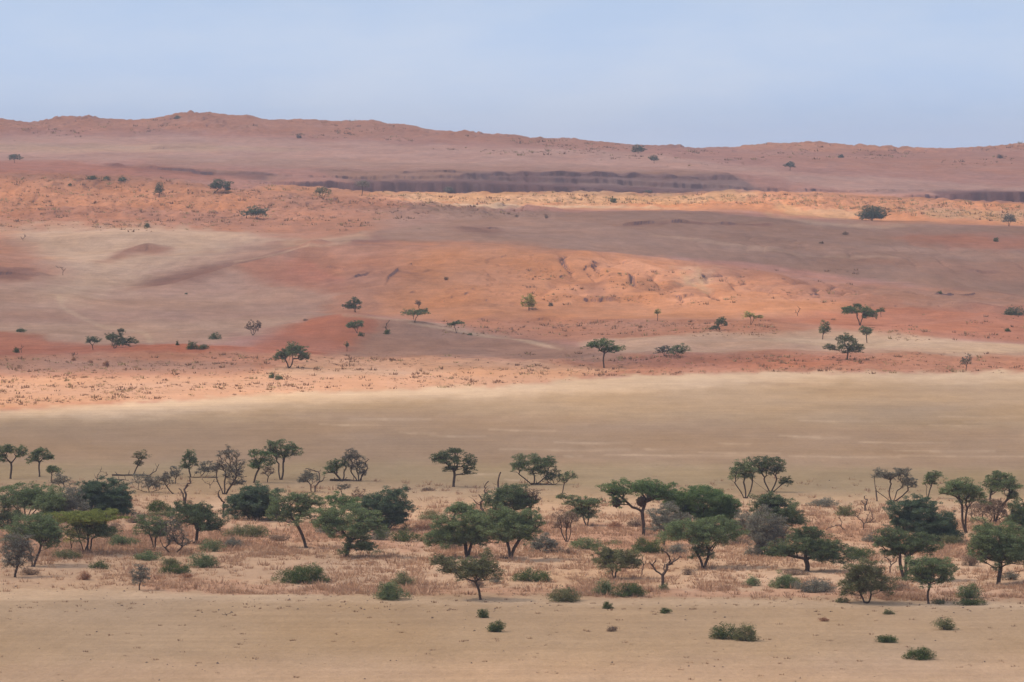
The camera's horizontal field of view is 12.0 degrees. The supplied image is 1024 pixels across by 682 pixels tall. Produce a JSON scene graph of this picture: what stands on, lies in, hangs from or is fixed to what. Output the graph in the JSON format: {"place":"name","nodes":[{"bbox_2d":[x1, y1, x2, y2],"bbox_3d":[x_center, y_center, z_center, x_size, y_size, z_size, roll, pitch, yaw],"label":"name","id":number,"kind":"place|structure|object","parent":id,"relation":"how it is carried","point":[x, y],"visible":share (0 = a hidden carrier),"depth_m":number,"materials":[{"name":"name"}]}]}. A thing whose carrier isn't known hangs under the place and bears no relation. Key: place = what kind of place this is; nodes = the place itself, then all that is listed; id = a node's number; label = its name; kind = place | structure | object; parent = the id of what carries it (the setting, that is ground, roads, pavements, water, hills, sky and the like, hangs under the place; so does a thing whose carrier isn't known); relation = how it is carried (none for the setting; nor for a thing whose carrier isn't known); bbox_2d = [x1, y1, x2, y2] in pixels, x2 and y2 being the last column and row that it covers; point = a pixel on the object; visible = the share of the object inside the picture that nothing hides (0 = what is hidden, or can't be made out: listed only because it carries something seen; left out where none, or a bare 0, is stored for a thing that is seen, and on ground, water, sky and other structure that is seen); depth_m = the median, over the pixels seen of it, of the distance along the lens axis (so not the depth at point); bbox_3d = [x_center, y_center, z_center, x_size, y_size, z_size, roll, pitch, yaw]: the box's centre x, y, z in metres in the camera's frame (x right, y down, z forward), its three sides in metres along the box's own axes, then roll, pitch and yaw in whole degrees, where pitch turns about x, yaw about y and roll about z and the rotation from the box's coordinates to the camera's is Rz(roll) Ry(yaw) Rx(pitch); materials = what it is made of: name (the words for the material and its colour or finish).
{"place":"outdoors","nodes":[
{"label":"outdoors","id":0,"kind":"place"},
{"bbox_2d":[0,110,1023,681],"bbox_3d":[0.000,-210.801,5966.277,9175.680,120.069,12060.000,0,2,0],"label":"ground","id":1,"kind":"structure","parent":0,"point":[158,290],"depth_m":1332.62,"materials":[{"name":"beige sand"}]},
{"bbox_2d":[0,490,22,528],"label":"camel thorn tree","id":2,"kind":"object","parent":1,"relation":"on","point":[5,514],"visible":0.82,"depth_m":734.72,"materials":[{"name":"green plant"}]},
{"bbox_2d":[0,443,28,478],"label":"camel thorn tree","id":3,"kind":"object","parent":1,"relation":"on","point":[7,447],"visible":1,"depth_m":851.65,"materials":[{"name":"green plant"}]},
{"bbox_2d":[0,527,38,576],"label":"camel thorn tree","id":4,"kind":"object","parent":1,"relation":"on","point":[15,545],"visible":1,"depth_m":648.92,"materials":[{"name":"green plant"}]},
{"bbox_2d":[0,481,64,516],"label":"camel thorn tree","id":5,"kind":"object","parent":1,"relation":"on","point":[27,495],"visible":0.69,"depth_m":754.54,"materials":[{"name":"green plant"}]},
{"bbox_2d":[0,512,65,566],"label":"camel thorn tree","id":6,"kind":"object","parent":1,"relation":"on","point":[41,528],"visible":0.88,"depth_m":665.49,"materials":[{"name":"green plant"}]},
{"bbox_2d":[24,447,54,476],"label":"camel thorn tree","id":7,"kind":"object","parent":1,"relation":"on","point":[35,453],"visible":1,"depth_m":857.30,"materials":[{"name":"green plant"}]},
{"bbox_2d":[25,487,69,518],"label":"camel thorn tree","id":8,"kind":"object","parent":1,"relation":"on","point":[51,501],"visible":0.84,"depth_m":747.14,"materials":[{"name":"green plant"}]},
{"bbox_2d":[51,549,83,558],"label":"shrub","id":9,"kind":"object","parent":1,"relation":"on","point":[64,554],"visible":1,"depth_m":679.83,"materials":[{"name":"green plant"}]},
{"bbox_2d":[55,486,90,512],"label":"camel thorn tree","id":10,"kind":"object","parent":1,"relation":"on","point":[76,503],"visible":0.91,"depth_m":750.32,"materials":[{"name":"grey plant"}]},
{"bbox_2d":[43,508,133,552],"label":"camel thorn tree","id":11,"kind":"object","parent":1,"relation":"on","point":[95,515],"visible":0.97,"depth_m":686.52,"materials":[{"name":"green plant"}]},
{"bbox_2d":[60,520,122,550],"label":"camel thorn tree","id":12,"kind":"object","parent":1,"relation":"on","point":[100,530],"visible":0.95,"depth_m":688.33,"materials":[{"name":"green plant"}]},
{"bbox_2d":[70,475,136,516],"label":"camel thorn tree","id":13,"kind":"object","parent":1,"relation":"on","point":[118,498],"visible":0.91,"depth_m":759.65,"materials":[{"name":"green plant"}]},
{"bbox_2d":[105,327,139,347],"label":"camel thorn tree","id":14,"kind":"object","parent":1,"relation":"on","point":[112,336],"visible":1,"depth_m":1408.11,"materials":[{"name":"green plant"}]},
{"bbox_2d":[108,534,142,545],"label":"shrub","id":15,"kind":"object","parent":1,"relation":"on","point":[117,539],"visible":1,"depth_m":703.25,"materials":[{"name":"green plant"}]},
{"bbox_2d":[129,563,150,589],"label":"camel thorn tree","id":16,"kind":"object","parent":1,"relation":"on","point":[142,571],"visible":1,"depth_m":628.51,"materials":[{"name":"grey plant"}]},
{"bbox_2d":[128,473,162,491],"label":"camel thorn tree","id":17,"kind":"object","parent":1,"relation":"on","point":[146,480],"visible":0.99,"depth_m":816.96,"materials":[{"name":"green plant"}]},
{"bbox_2d":[133,550,165,560],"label":"shrub","id":18,"kind":"object","parent":1,"relation":"on","point":[149,556],"visible":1,"depth_m":676.83,"materials":[{"name":"green plant"}]},
{"bbox_2d":[132,514,168,548],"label":"camel thorn tree","id":19,"kind":"object","parent":1,"relation":"on","point":[143,523],"visible":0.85,"depth_m":694.60,"materials":[{"name":"green plant"}]},
{"bbox_2d":[145,499,170,511],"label":"shrub","id":20,"kind":"object","parent":1,"relation":"on","point":[154,506],"visible":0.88,"depth_m":768.47,"materials":[{"name":"green plant"}]},
{"bbox_2d":[149,471,176,493],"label":"camel thorn tree","id":21,"kind":"object","parent":1,"relation":"on","point":[164,478],"visible":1,"depth_m":812.09,"materials":[{"name":"green plant"}]},
{"bbox_2d":[143,515,202,552],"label":"camel thorn tree","id":22,"kind":"object","parent":1,"relation":"on","point":[172,536],"visible":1,"depth_m":688.40,"materials":[{"name":"green plant"}]},
{"bbox_2d":[158,563,191,573],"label":"shrub","id":23,"kind":"object","parent":1,"relation":"on","point":[182,570],"visible":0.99,"depth_m":653.64,"materials":[{"name":"green plant"}]},
{"bbox_2d":[178,449,198,476],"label":"camel thorn tree","id":24,"kind":"object","parent":1,"relation":"on","point":[191,459],"visible":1,"depth_m":856.03,"materials":[{"name":"green plant"}]},
{"bbox_2d":[165,499,229,542],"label":"camel thorn tree","id":25,"kind":"object","parent":1,"relation":"on","point":[200,512],"visible":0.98,"depth_m":706.37,"materials":[{"name":"green plant"}]},
{"bbox_2d":[185,551,218,567],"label":"shrub","id":26,"kind":"object","parent":1,"relation":"on","point":[203,561],"visible":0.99,"depth_m":665.46,"materials":[{"name":"green plant"}]},
{"bbox_2d":[196,538,226,551],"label":"shrub","id":27,"kind":"object","parent":1,"relation":"on","point":[213,546],"visible":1,"depth_m":693.85,"materials":[{"name":"green plant"}]},
{"bbox_2d":[208,179,233,192],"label":"camel thorn tree","id":28,"kind":"object","parent":1,"relation":"on","point":[215,184],"visible":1,"depth_m":2874.08,"materials":[{"name":"green plant"}]},
{"bbox_2d":[211,444,246,493],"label":"camel thorn tree","id":29,"kind":"object","parent":1,"relation":"on","point":[235,472],"visible":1,"depth_m":811.99,"materials":[{"name":"brown plant"}]},
{"bbox_2d":[220,523,272,536],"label":"shrub","id":30,"kind":"object","parent":1,"relation":"on","point":[252,530],"visible":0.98,"depth_m":719.10,"materials":[{"name":"green plant"}]},
{"bbox_2d":[221,480,286,520],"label":"camel thorn tree","id":31,"kind":"object","parent":1,"relation":"on","point":[253,501],"visible":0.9,"depth_m":750.00,"materials":[{"name":"green plant"}]},
{"bbox_2d":[247,449,275,482],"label":"camel thorn tree","id":32,"kind":"object","parent":1,"relation":"on","point":[255,463],"visible":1,"depth_m":840.27,"materials":[{"name":"green plant"}]},
{"bbox_2d":[262,438,303,479],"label":"camel thorn tree","id":33,"kind":"object","parent":1,"relation":"on","point":[273,446],"visible":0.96,"depth_m":848.14,"materials":[{"name":"green plant"}]},
{"bbox_2d":[269,341,311,367],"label":"camel thorn tree","id":34,"kind":"object","parent":1,"relation":"on","point":[284,354],"visible":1,"depth_m":1311.38,"materials":[{"name":"green plant"}]},
{"bbox_2d":[264,489,328,547],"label":"camel thorn tree","id":35,"kind":"object","parent":1,"relation":"on","point":[302,502],"visible":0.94,"depth_m":700.05,"materials":[{"name":"green plant"}]},
{"bbox_2d":[271,562,330,584],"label":"shrub","id":36,"kind":"object","parent":1,"relation":"on","point":[296,575],"visible":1,"depth_m":640.64,"materials":[{"name":"green plant"}]},
{"bbox_2d":[297,470,320,490],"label":"camel thorn tree","id":37,"kind":"object","parent":1,"relation":"on","point":[304,479],"visible":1,"depth_m":816.30,"materials":[{"name":"green plant"}]},
{"bbox_2d":[322,457,349,480],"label":"camel thorn tree","id":38,"kind":"object","parent":1,"relation":"on","point":[334,467],"visible":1,"depth_m":845.59,"materials":[{"name":"green plant"}]},
{"bbox_2d":[325,489,361,516],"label":"camel thorn tree","id":39,"kind":"object","parent":1,"relation":"on","point":[335,498],"visible":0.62,"depth_m":748.81,"materials":[{"name":"green plant"}]},
{"bbox_2d":[307,501,390,556],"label":"camel thorn tree","id":40,"kind":"object","parent":1,"relation":"on","point":[330,519],"visible":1,"depth_m":681.42,"materials":[{"name":"green plant"}]},
{"bbox_2d":[342,448,368,480],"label":"camel thorn tree","id":41,"kind":"object","parent":1,"relation":"on","point":[352,452],"visible":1,"depth_m":845.35,"materials":[{"name":"green plant"}]},
{"bbox_2d":[348,484,417,529],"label":"camel thorn tree","id":42,"kind":"object","parent":1,"relation":"on","point":[394,509],"visible":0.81,"depth_m":730.66,"materials":[{"name":"green plant"}]},
{"bbox_2d":[372,580,411,600],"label":"shrub","id":43,"kind":"object","parent":1,"relation":"on","point":[387,589],"visible":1,"depth_m":610.69,"materials":[{"name":"green plant"}]},
{"bbox_2d":[390,570,416,585],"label":"shrub","id":44,"kind":"object","parent":1,"relation":"on","point":[402,580],"visible":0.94,"depth_m":636.14,"materials":[{"name":"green plant"}]},
{"bbox_2d":[388,528,422,541],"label":"shrub","id":45,"kind":"object","parent":1,"relation":"on","point":[402,535],"visible":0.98,"depth_m":712.87,"materials":[{"name":"green plant"}]},
{"bbox_2d":[429,447,477,486],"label":"camel thorn tree","id":46,"kind":"object","parent":1,"relation":"on","point":[444,458],"visible":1,"depth_m":828.80,"materials":[{"name":"green plant"}]},
{"bbox_2d":[422,501,503,556],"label":"camel thorn tree","id":47,"kind":"object","parent":1,"relation":"on","point":[455,530],"visible":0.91,"depth_m":681.27,"materials":[{"name":"green plant"}]},
{"bbox_2d":[428,547,506,599],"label":"camel thorn tree","id":48,"kind":"object","parent":1,"relation":"on","point":[481,568],"visible":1,"depth_m":610.58,"materials":[{"name":"green plant"}]},
{"bbox_2d":[1,476,1011,681],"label":"stones","id":49,"kind":"object","parent":1,"relation":"on","point":[448,609],"visible":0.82,"depth_m":601.66,"materials":[{"name":"stone"}]},
{"bbox_2d":[480,483,540,511],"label":"camel thorn tree","id":50,"kind":"object","parent":1,"relation":"on","point":[505,495],"visible":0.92,"depth_m":743.57,"materials":[{"name":"green plant"}]},
{"bbox_2d":[475,502,546,558],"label":"camel thorn tree","id":51,"kind":"object","parent":1,"relation":"on","point":[514,524],"visible":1,"depth_m":676.43,"materials":[{"name":"green plant"}]},
{"bbox_2d":[0,475,1023,601],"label":"dry grass","id":52,"kind":"structure","parent":1,"relation":"on","point":[911,594],"depth_m":679.15,"materials":[{"name":"plant"}]},
{"bbox_2d":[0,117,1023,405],"bbox_3d":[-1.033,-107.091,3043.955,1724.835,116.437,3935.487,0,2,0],"label":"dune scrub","id":53,"kind":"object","parent":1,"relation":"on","point":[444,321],"visible":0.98,"depth_m":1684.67,"materials":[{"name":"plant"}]},
{"bbox_2d":[0,114,1023,404],"bbox_3d":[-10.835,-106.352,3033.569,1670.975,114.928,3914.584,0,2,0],"label":"dune grass","id":54,"kind":"structure","parent":1,"relation":"on","point":[620,358],"depth_m":2828.49,"materials":[{"name":"plant"}]},
{"bbox_2d":[510,566,552,581],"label":"shrub","id":55,"kind":"object","parent":1,"relation":"on","point":[522,576],"visible":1,"depth_m":643.31,"materials":[{"name":"green plant"}]},
{"bbox_2d":[510,453,557,484],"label":"camel thorn tree","id":56,"kind":"object","parent":1,"relation":"on","point":[543,463],"visible":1,"depth_m":834.98,"materials":[{"name":"green plant"}]},
{"bbox_2d":[529,532,564,552],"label":"bush","id":57,"kind":"object","parent":1,"relation":"on","point":[538,544],"visible":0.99,"depth_m":689.61,"materials":[{"name":"plant"}]},
{"bbox_2d":[545,585,581,602],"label":"shrub","id":58,"kind":"object","parent":1,"relation":"on","point":[569,597],"visible":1,"depth_m":608.96,"materials":[{"name":"green plant"}]},
{"bbox_2d":[551,509,579,541],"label":"camel thorn tree","id":59,"kind":"object","parent":1,"relation":"on","point":[567,518],"visible":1,"depth_m":709.39,"materials":[{"name":"grey plant"}]},
{"bbox_2d":[555,492,605,525],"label":"camel thorn tree","id":60,"kind":"object","parent":1,"relation":"on","point":[583,510],"visible":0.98,"depth_m":739.33,"materials":[{"name":"green plant"}]},
{"bbox_2d":[567,537,603,548],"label":"shrub","id":61,"kind":"object","parent":1,"relation":"on","point":[581,543],"visible":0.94,"depth_m":698.21,"materials":[{"name":"green plant"}]},
{"bbox_2d":[580,337,625,367],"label":"camel thorn tree","id":62,"kind":"object","parent":1,"relation":"on","point":[601,342],"visible":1,"depth_m":1331.64,"materials":[{"name":"green plant"}]},
{"bbox_2d":[591,577,615,594],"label":"shrub","id":63,"kind":"object","parent":1,"relation":"on","point":[605,587],"visible":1,"depth_m":615.58,"materials":[{"name":"green plant"}]},
{"bbox_2d":[590,539,643,578],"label":"camel thorn tree","id":64,"kind":"object","parent":1,"relation":"on","point":[607,557],"visible":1,"depth_m":646.42,"materials":[{"name":"green plant"}]},
{"bbox_2d":[611,581,648,597],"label":"shrub","id":65,"kind":"object","parent":1,"relation":"on","point":[634,588],"visible":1,"depth_m":613.18,"materials":[{"name":"green plant"}]},
{"bbox_2d":[595,477,678,534],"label":"camel thorn tree","id":66,"kind":"object","parent":1,"relation":"on","point":[655,490],"visible":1,"depth_m":722.98,"materials":[{"name":"green plant"}]},
{"bbox_2d":[629,535,664,552],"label":"shrub","id":67,"kind":"object","parent":1,"relation":"on","point":[652,547],"visible":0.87,"depth_m":687.41,"materials":[{"name":"green plant"}]},
{"bbox_2d":[650,548,681,585],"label":"dead tree","id":68,"kind":"object","parent":1,"relation":"on","point":[669,563],"visible":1,"depth_m":629.58,"materials":[{"name":"brown wood"}]},
{"bbox_2d":[643,500,693,545],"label":"camel thorn tree","id":69,"kind":"object","parent":1,"relation":"on","point":[666,517],"visible":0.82,"depth_m":702.54,"materials":[{"name":"grey plant"}]},
{"bbox_2d":[654,514,750,567],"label":"camel thorn tree","id":70,"kind":"object","parent":1,"relation":"on","point":[706,528],"visible":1,"depth_m":661.35,"materials":[{"name":"green plant"}]},
{"bbox_2d":[662,484,742,523],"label":"camel thorn tree","id":71,"kind":"object","parent":1,"relation":"on","point":[718,501],"visible":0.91,"depth_m":726.27,"materials":[{"name":"green plant"}]},
{"bbox_2d":[708,622,742,639],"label":"shrub","id":72,"kind":"object","parent":1,"relation":"on","point":[719,633],"visible":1,"depth_m":561.12,"materials":[{"name":"green plant"}]},
{"bbox_2d":[727,458,757,497],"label":"camel thorn tree","id":73,"kind":"object","parent":1,"relation":"on","point":[744,471],"visible":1,"depth_m":802.21,"materials":[{"name":"green plant"}]},
{"bbox_2d":[733,622,761,641],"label":"shrub","id":74,"kind":"object","parent":1,"relation":"on","point":[740,634],"visible":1,"depth_m":558.82,"materials":[{"name":"green plant"}]},
{"bbox_2d":[734,510,764,537],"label":"camel thorn tree","id":75,"kind":"object","parent":1,"relation":"on","point":[741,521],"visible":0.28,"depth_m":715.81,"materials":[{"name":"green plant"}]},
{"bbox_2d":[745,503,790,554],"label":"camel thorn tree","id":76,"kind":"object","parent":1,"relation":"on","point":[768,529],"visible":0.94,"depth_m":684.64,"materials":[{"name":"grey plant"}]},
{"bbox_2d":[745,455,793,491],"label":"camel thorn tree","id":77,"kind":"object","parent":1,"relation":"on","point":[763,465],"visible":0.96,"depth_m":816.54,"materials":[{"name":"green plant"}]},
{"bbox_2d":[747,491,809,526],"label":"camel thorn tree","id":78,"kind":"object","parent":1,"relation":"on","point":[789,512],"visible":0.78,"depth_m":727.53,"materials":[{"name":"green plant"}]},
{"bbox_2d":[768,569,802,588],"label":"shrub","id":79,"kind":"object","parent":1,"relation":"on","point":[784,581],"visible":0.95,"depth_m":631.58,"materials":[{"name":"green plant"}]},
{"bbox_2d":[760,524,859,571],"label":"camel thorn tree","id":80,"kind":"object","parent":1,"relation":"on","point":[825,550],"visible":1,"depth_m":657.63,"materials":[{"name":"green plant"}]},
{"bbox_2d":[791,577,836,592],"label":"shrub","id":81,"kind":"object","parent":1,"relation":"on","point":[816,587],"visible":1,"depth_m":625.61,"materials":[{"name":"plant"}]},
{"bbox_2d":[805,496,839,506],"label":"shrub","id":82,"kind":"object","parent":1,"relation":"on","point":[821,502],"visible":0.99,"depth_m":779.43,"materials":[{"name":"plant"}]},
{"bbox_2d":[822,333,864,359],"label":"camel thorn tree","id":83,"kind":"object","parent":1,"relation":"on","point":[853,347],"visible":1,"depth_m":1368.16,"materials":[{"name":"green plant"}]},
{"bbox_2d":[841,303,878,324],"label":"camel thorn tree","id":84,"kind":"object","parent":1,"relation":"on","point":[870,312],"visible":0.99,"depth_m":1699.31,"materials":[{"name":"green plant"}]},
{"bbox_2d":[836,557,903,602],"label":"camel thorn tree","id":85,"kind":"object","parent":1,"relation":"on","point":[864,581],"visible":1,"depth_m":605.12,"materials":[{"name":"green plant"}]},
{"bbox_2d":[854,204,890,220],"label":"camel thorn tree","id":86,"kind":"object","parent":1,"relation":"on","point":[872,214],"visible":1,"depth_m":2840.67,"materials":[{"name":"green plant"}]},
{"bbox_2d":[871,467,917,500],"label":"camel thorn tree","id":87,"kind":"object","parent":1,"relation":"on","point":[900,472],"visible":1,"depth_m":791.58,"materials":[{"name":"green plant"}]},
{"bbox_2d":[872,527,945,579],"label":"camel thorn tree","id":88,"kind":"object","parent":1,"relation":"on","point":[895,544],"visible":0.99,"depth_m":644.27,"materials":[{"name":"green plant"}]},
{"bbox_2d":[901,645,937,660],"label":"shrub","id":89,"kind":"object","parent":1,"relation":"on","point":[920,654],"visible":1,"depth_m":537.90,"materials":[{"name":"green plant"}]},
{"bbox_2d":[882,493,965,542],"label":"camel thorn tree","id":90,"kind":"object","parent":1,"relation":"on","point":[911,515],"visible":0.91,"depth_m":710.44,"materials":[{"name":"green plant"}]},
{"bbox_2d":[896,554,960,603],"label":"camel thorn tree","id":91,"kind":"object","parent":1,"relation":"on","point":[941,570],"visible":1,"depth_m":605.71,"materials":[{"name":"green plant"}]},
{"bbox_2d":[922,470,947,495],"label":"camel thorn tree","id":92,"kind":"object","parent":1,"relation":"on","point":[930,477],"visible":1,"depth_m":800.85,"materials":[{"name":"green plant"}]},
{"bbox_2d":[931,616,958,629],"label":"shrub","id":93,"kind":"object","parent":1,"relation":"on","point":[943,624],"visible":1,"depth_m":572.11,"materials":[{"name":"green plant"}]},
{"bbox_2d":[938,476,992,532],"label":"camel thorn tree","id":94,"kind":"object","parent":1,"relation":"on","point":[954,487],"visible":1,"depth_m":725.29,"materials":[{"name":"green plant"}]},
{"bbox_2d":[951,596,987,605],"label":"shrub","id":95,"kind":"object","parent":1,"relation":"on","point":[969,601],"visible":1,"depth_m":604.40,"materials":[{"name":"green plant"}]},
{"bbox_2d":[955,582,984,597],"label":"shrub","id":96,"kind":"object","parent":1,"relation":"on","point":[969,592],"visible":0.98,"depth_m":611.88,"materials":[{"name":"green plant"}]},
{"bbox_2d":[959,497,1007,522],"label":"camel thorn tree","id":97,"kind":"object","parent":1,"relation":"on","point":[993,507],"visible":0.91,"depth_m":743.19,"materials":[{"name":"grey plant"}]},
{"bbox_2d":[966,516,1023,583],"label":"camel thorn tree","id":98,"kind":"object","parent":1,"relation":"on","point":[1007,549],"visible":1,"depth_m":637.79,"materials":[{"name":"green plant"}]},
{"bbox_2d":[981,470,1023,521],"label":"camel thorn tree","id":99,"kind":"object","parent":1,"relation":"on","point":[1002,481],"visible":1,"depth_m":745.41,"materials":[{"name":"green plant"}]},
{"bbox_2d":[1002,497,1023,538],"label":"camel thorn tree","id":100,"kind":"object","parent":1,"relation":"on","point":[1017,517],"visible":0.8,"depth_m":706.77,"materials":[{"name":"green plant"}]},
{"bbox_2d":[0,0,1023,147],"label":"sky","id":101,"kind":"structure","parent":0,"point":[687,73],"materials":[{"name":"blue"}]},
{"bbox_2d":[1,598,1023,679],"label":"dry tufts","id":102,"kind":"object","parent":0,"point":[294,676],"visible":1,"depth_m":581.23,"materials":[{"name":"plant"}]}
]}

